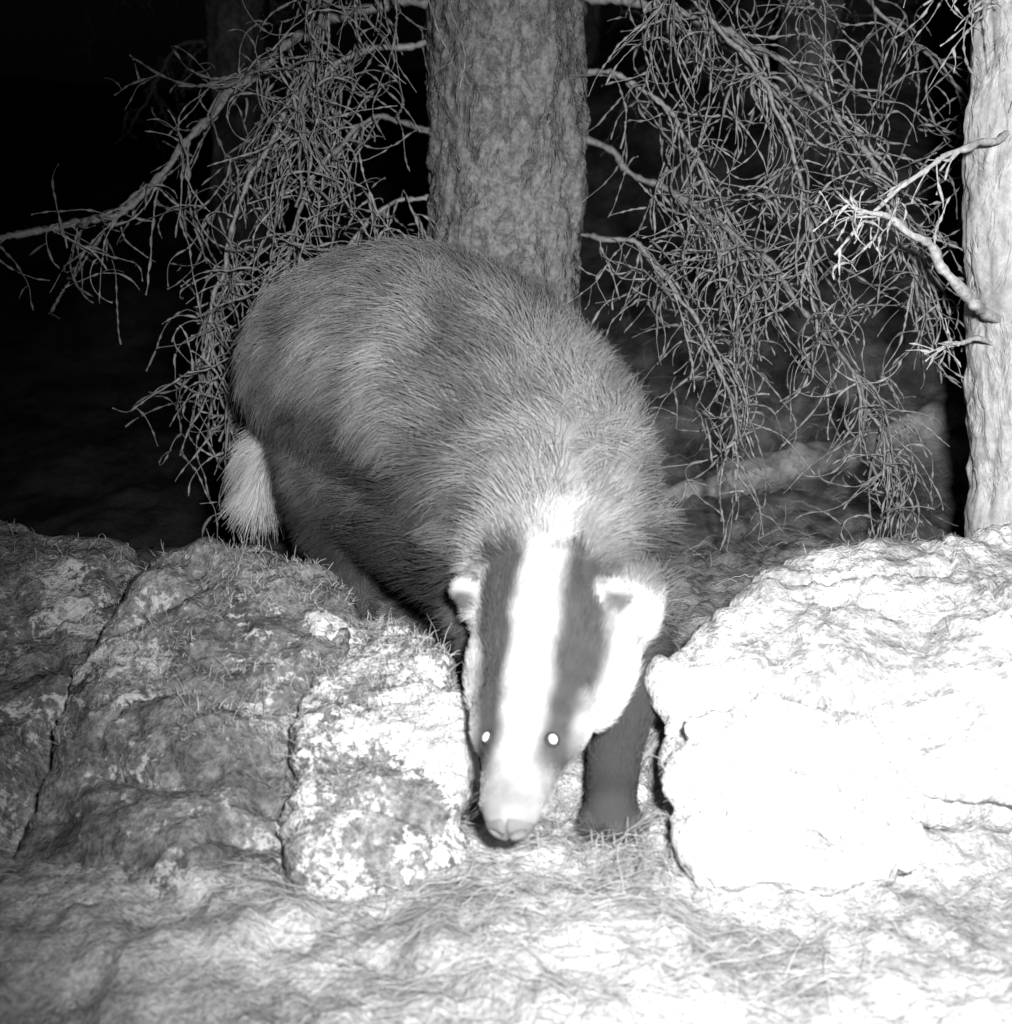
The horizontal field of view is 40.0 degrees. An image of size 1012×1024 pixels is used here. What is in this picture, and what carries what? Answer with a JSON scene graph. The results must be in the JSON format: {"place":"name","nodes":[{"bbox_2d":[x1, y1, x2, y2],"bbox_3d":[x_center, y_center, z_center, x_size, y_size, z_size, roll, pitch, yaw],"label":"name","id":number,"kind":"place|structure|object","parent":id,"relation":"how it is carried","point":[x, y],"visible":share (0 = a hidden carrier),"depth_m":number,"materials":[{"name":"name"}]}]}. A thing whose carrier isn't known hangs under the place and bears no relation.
{"place":"outdoors","nodes":[
{"label":"outdoors","id":0,"kind":"place"},
{"bbox_2d":[0,0,425,89],"label":"sky","id":1,"kind":"structure","parent":0,"point":[33,33],"materials":[{"name":"black"}]},
{"bbox_2d":[0,0,1011,1023],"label":"ground","id":2,"kind":"structure","parent":0,"point":[78,456],"depth_m":3.20,"materials":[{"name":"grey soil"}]},
{"bbox_2d":[0,519,141,839],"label":"boulder","id":3,"kind":"object","parent":2,"relation":"on","point":[34,696],"visible":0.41,"depth_m":1.58,"materials":[{"name":"stone"}]},
{"bbox_2d":[13,536,361,900],"bbox_3d":[-0.309,0.218,1.468,0.334,0.306,0.568,0,15,0],"label":"boulder","id":4,"kind":"object","parent":2,"relation":"on","point":[131,785],"visible":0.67,"depth_m":1.37,"materials":[{"name":"stone"}]},
{"bbox_2d":[57,0,359,252],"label":"larch tree","id":5,"kind":"object","parent":2,"relation":"on","point":[221,43],"visible":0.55,"depth_m":5.12,"materials":[{"name":"grey plant"}]},
{"bbox_2d":[277,613,480,904],"bbox_3d":[-0.117,0.252,1.403,0.193,0.237,0.403,0,15,0],"label":"boulder","id":6,"kind":"object","parent":2,"relation":"on","point":[390,844],"visible":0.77,"depth_m":1.29,"materials":[{"name":"stone"}]},
{"bbox_2d":[217,233,701,849],"bbox_3d":[-0.040,-0.025,1.601,0.347,0.525,0.931,-7,16,-23],"label":"badger","id":7,"kind":"object","parent":2,"relation":"on","point":[459,441],"visible":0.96,"depth_m":1.45,"materials":[{"name":"grey"}]},
{"bbox_2d":[471,886,494,893],"bbox_3d":[-0.019,0.335,1.226,0.024,0.015,0.016,0,15,0],"label":"stone","id":8,"kind":"object","parent":2,"relation":"on","point":[476,889],"visible":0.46,"depth_m":1.22,"materials":[{"name":"stone"}]},
{"bbox_2d":[0,0,970,552],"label":"larch tree","id":9,"kind":"object","parent":2,"relation":"on","point":[506,132],"visible":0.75,"depth_m":2.16,"materials":[{"name":"plant"}]},
{"bbox_2d":[584,2,602,66],"bbox_3d":[0.401,-5.094,6.344,0.752,6.100,1.701,10,18,32],"label":"larch tree","id":10,"kind":"object","parent":2,"relation":"on","point":[593,20],"visible":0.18,"depth_m":7.02,"materials":[{"name":"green plant"}]},
{"bbox_2d":[637,782,653,802],"bbox_3d":[0.131,0.287,1.420,0.038,0.026,0.033,0,15,0],"label":"stone","id":11,"kind":"object","parent":2,"relation":"on","point":[644,789],"visible":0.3,"depth_m":1.41,"materials":[{"name":"grey stone"}]},
{"bbox_2d":[646,816,670,831],"bbox_3d":[0.150,0.306,1.343,0.032,0.018,0.022,-8,17,-28],"label":"stone","id":12,"kind":"object","parent":2,"relation":"on","point":[656,825],"visible":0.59,"depth_m":1.34,"materials":[{"name":"grey stone"}]},
{"bbox_2d":[600,0,843,192],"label":"larch tree","id":13,"kind":"object","parent":2,"relation":"on","point":[792,47],"visible":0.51,"depth_m":4.48,"materials":[{"name":"grey plant"}]},
{"bbox_2d":[661,692,928,902],"bbox_3d":[0.258,0.281,1.268,0.228,0.189,0.204,-9,17,-30],"label":"boulder","id":14,"kind":"object","parent":2,"relation":"on","point":[890,852],"visible":0.85,"depth_m":1.25,"materials":[{"name":"stone"}]},
{"bbox_2d":[657,388,966,501],"bbox_3d":[1.021,-0.237,3.189,1.677,0.323,0.097,-6,16,-20],"label":"fallen log","id":15,"kind":"object","parent":2,"relation":"on","point":[948,410],"visible":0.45,"depth_m":3.06,"materials":[{"name":"grey wood"}]},
{"bbox_2d":[644,522,1011,833],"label":"boulder","id":16,"kind":"object","parent":2,"relation":"on","point":[961,708],"visible":0.71,"depth_m":1.38,"materials":[{"name":"grey stone"}]},
{"bbox_2d":[814,0,943,51],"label":"larch tree","id":17,"kind":"object","parent":2,"relation":"on","point":[837,14],"visible":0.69,"depth_m":3.81,"materials":[{"name":"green plant"}]},
{"bbox_2d":[812,0,1011,536],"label":"pine tree","id":18,"kind":"object","parent":2,"relation":"on","point":[984,293],"visible":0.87,"depth_m":1.93,"materials":[{"name":"grey plant"}]}
]}

